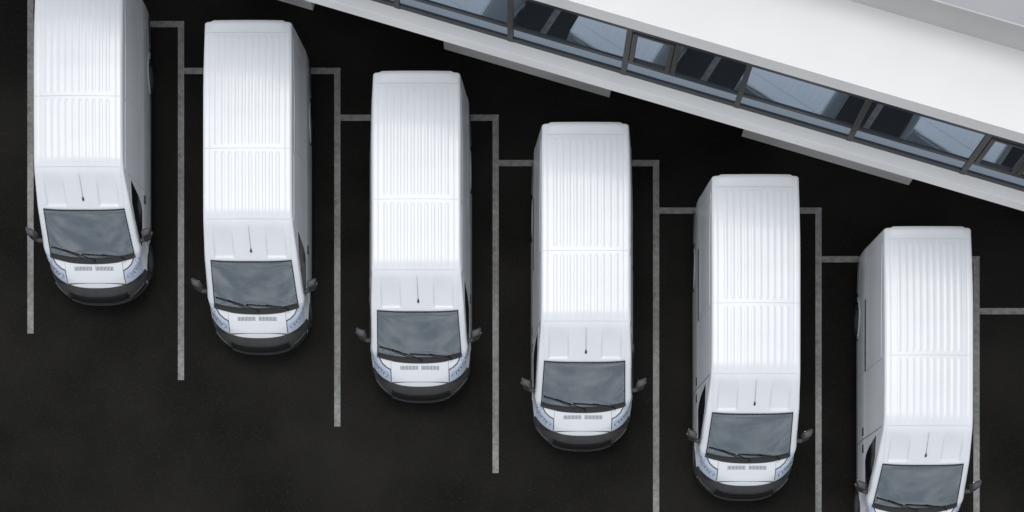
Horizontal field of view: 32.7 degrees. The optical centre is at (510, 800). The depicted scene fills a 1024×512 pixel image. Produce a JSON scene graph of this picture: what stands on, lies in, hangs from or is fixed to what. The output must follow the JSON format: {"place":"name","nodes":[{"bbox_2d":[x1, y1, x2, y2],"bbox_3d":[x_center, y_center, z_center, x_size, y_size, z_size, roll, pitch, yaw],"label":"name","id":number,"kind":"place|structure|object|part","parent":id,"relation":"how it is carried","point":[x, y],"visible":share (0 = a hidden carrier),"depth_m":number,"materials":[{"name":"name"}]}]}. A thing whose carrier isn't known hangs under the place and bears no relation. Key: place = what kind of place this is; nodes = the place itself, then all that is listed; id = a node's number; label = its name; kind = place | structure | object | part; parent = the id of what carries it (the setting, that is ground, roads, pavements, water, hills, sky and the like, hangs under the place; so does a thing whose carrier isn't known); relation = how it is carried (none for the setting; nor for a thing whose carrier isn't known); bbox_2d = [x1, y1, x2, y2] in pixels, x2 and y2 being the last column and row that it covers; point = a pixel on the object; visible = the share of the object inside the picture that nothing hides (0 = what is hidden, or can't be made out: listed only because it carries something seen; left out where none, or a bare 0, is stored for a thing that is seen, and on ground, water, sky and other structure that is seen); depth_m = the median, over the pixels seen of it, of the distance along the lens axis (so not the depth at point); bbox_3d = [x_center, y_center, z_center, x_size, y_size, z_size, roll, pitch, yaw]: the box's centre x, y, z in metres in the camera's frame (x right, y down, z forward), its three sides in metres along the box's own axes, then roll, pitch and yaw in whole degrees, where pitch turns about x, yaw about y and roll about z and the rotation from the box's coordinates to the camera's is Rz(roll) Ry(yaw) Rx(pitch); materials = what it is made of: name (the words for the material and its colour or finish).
{"place":"outdoors","nodes":[
{"label":"outdoors","id":0,"kind":"place"},
{"bbox_2d":[0,0,1023,511],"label":"asphalt ground","id":1,"kind":"structure","parent":0,"point":[156,394],"depth_m":37.00,"materials":[{"name":"black asphalt"}]},
{"bbox_2d":[25,0,153,305],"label":"delivery van","id":2,"kind":"object","parent":1,"relation":"on","point":[93,80],"visible":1,"depth_m":34.74,"materials":[{"name":"white paint"}]},
{"bbox_3d":[-7.570,-11.949,35.710,0.137,1.582,1.166,0,90,0],"label":"front door","id":3,"kind":"part","parent":2,"relation":"part of","materials":[{"name":"white paint"}]},
{"bbox_2d":[191,20,317,354],"bbox_3d":[-5.203,-12.438,35.729,2.565,2.541,6.205,0,90,0],"label":"delivery van","id":4,"kind":"object","parent":1,"relation":"on","point":[261,283],"visible":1,"depth_m":34.58,"materials":[{"name":"white paint"}]},
{"bbox_3d":[-4.217,-10.917,35.710,0.137,1.582,1.166,0,90,0],"label":"front door","id":5,"kind":"part","parent":4,"relation":"part of","materials":[{"name":"white paint"}]},
{"bbox_2d":[356,71,481,402],"bbox_3d":[-1.865,-11.433,35.729,2.565,2.541,6.205,0,90,0],"label":"delivery van","id":6,"kind":"object","parent":1,"relation":"on","point":[423,335],"visible":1,"depth_m":34.57,"materials":[{"name":"white paint"}]},
{"bbox_3d":[-2.846,-9.913,35.710,0.127,1.582,1.166,0,90,0],"label":"front door","id":7,"kind":"part","parent":6,"relation":"part of","materials":[{"name":"white paint"}]},
{"bbox_3d":[-2.834,-11.198,35.610,0.152,1.822,1.335,0,90,0],"label":"sliding door","id":8,"kind":"part","parent":6,"relation":"part of","materials":[{"name":"white paint"}]},
{"bbox_3d":[-0.878,-9.913,35.710,0.137,1.582,1.166,0,90,0],"label":"front door","id":9,"kind":"part","parent":6,"relation":"part of","materials":[{"name":"white paint"}]},
{"bbox_2d":[521,122,646,451],"bbox_3d":[1.486,-10.418,35.729,2.565,2.541,6.205,0,90,0],"label":"delivery van","id":10,"kind":"object","parent":1,"relation":"on","point":[582,389],"visible":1,"depth_m":34.56,"materials":[{"name":"white paint"}]},
{"bbox_3d":[0.504,-8.897,35.710,0.127,1.582,1.166,0,90,0],"label":"front door","id":11,"kind":"part","parent":10,"relation":"part of","materials":[{"name":"white paint"}]},
{"bbox_3d":[0.517,-10.183,35.610,0.152,1.822,1.335,0,90,0],"label":"sliding door","id":12,"kind":"part","parent":10,"relation":"part of","materials":[{"name":"white paint"}]},
{"bbox_3d":[2.472,-8.897,35.710,0.137,1.582,1.166,0,90,0],"label":"front door","id":13,"kind":"part","parent":10,"relation":"part of","materials":[{"name":"white paint"}]},
{"bbox_2d":[279,0,1023,210],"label":"office building","id":14,"kind":"structure","parent":1,"relation":"on","point":[906,92],"depth_m":31.90,"materials":[{"name":"white"}]},
{"bbox_2d":[686,174,812,500],"bbox_3d":[4.856,-9.383,35.729,2.565,2.541,6.205,0,90,0],"label":"delivery van","id":15,"kind":"object","parent":1,"relation":"on","point":[742,434],"visible":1,"depth_m":34.58,"materials":[{"name":"white paint"}]},
{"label":"front door","id":16,"kind":"part","parent":15,"relation":"part of","materials":[{"name":"white paint"}]},
{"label":"sliding door","id":17,"kind":"part","parent":15,"relation":"part of","materials":[{"name":"white paint"}]},
{"bbox_2d":[853,226,981,511],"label":"delivery van","id":18,"kind":"object","parent":1,"relation":"on","point":[913,323],"visible":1,"depth_m":34.57,"materials":[{"name":"white paint"}]},
{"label":"front door","id":19,"kind":"part","parent":18,"relation":"part of","materials":[{"name":"white paint"}]},
{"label":"sliding door","id":20,"kind":"part","parent":18,"relation":"part of","materials":[{"name":"white paint"}]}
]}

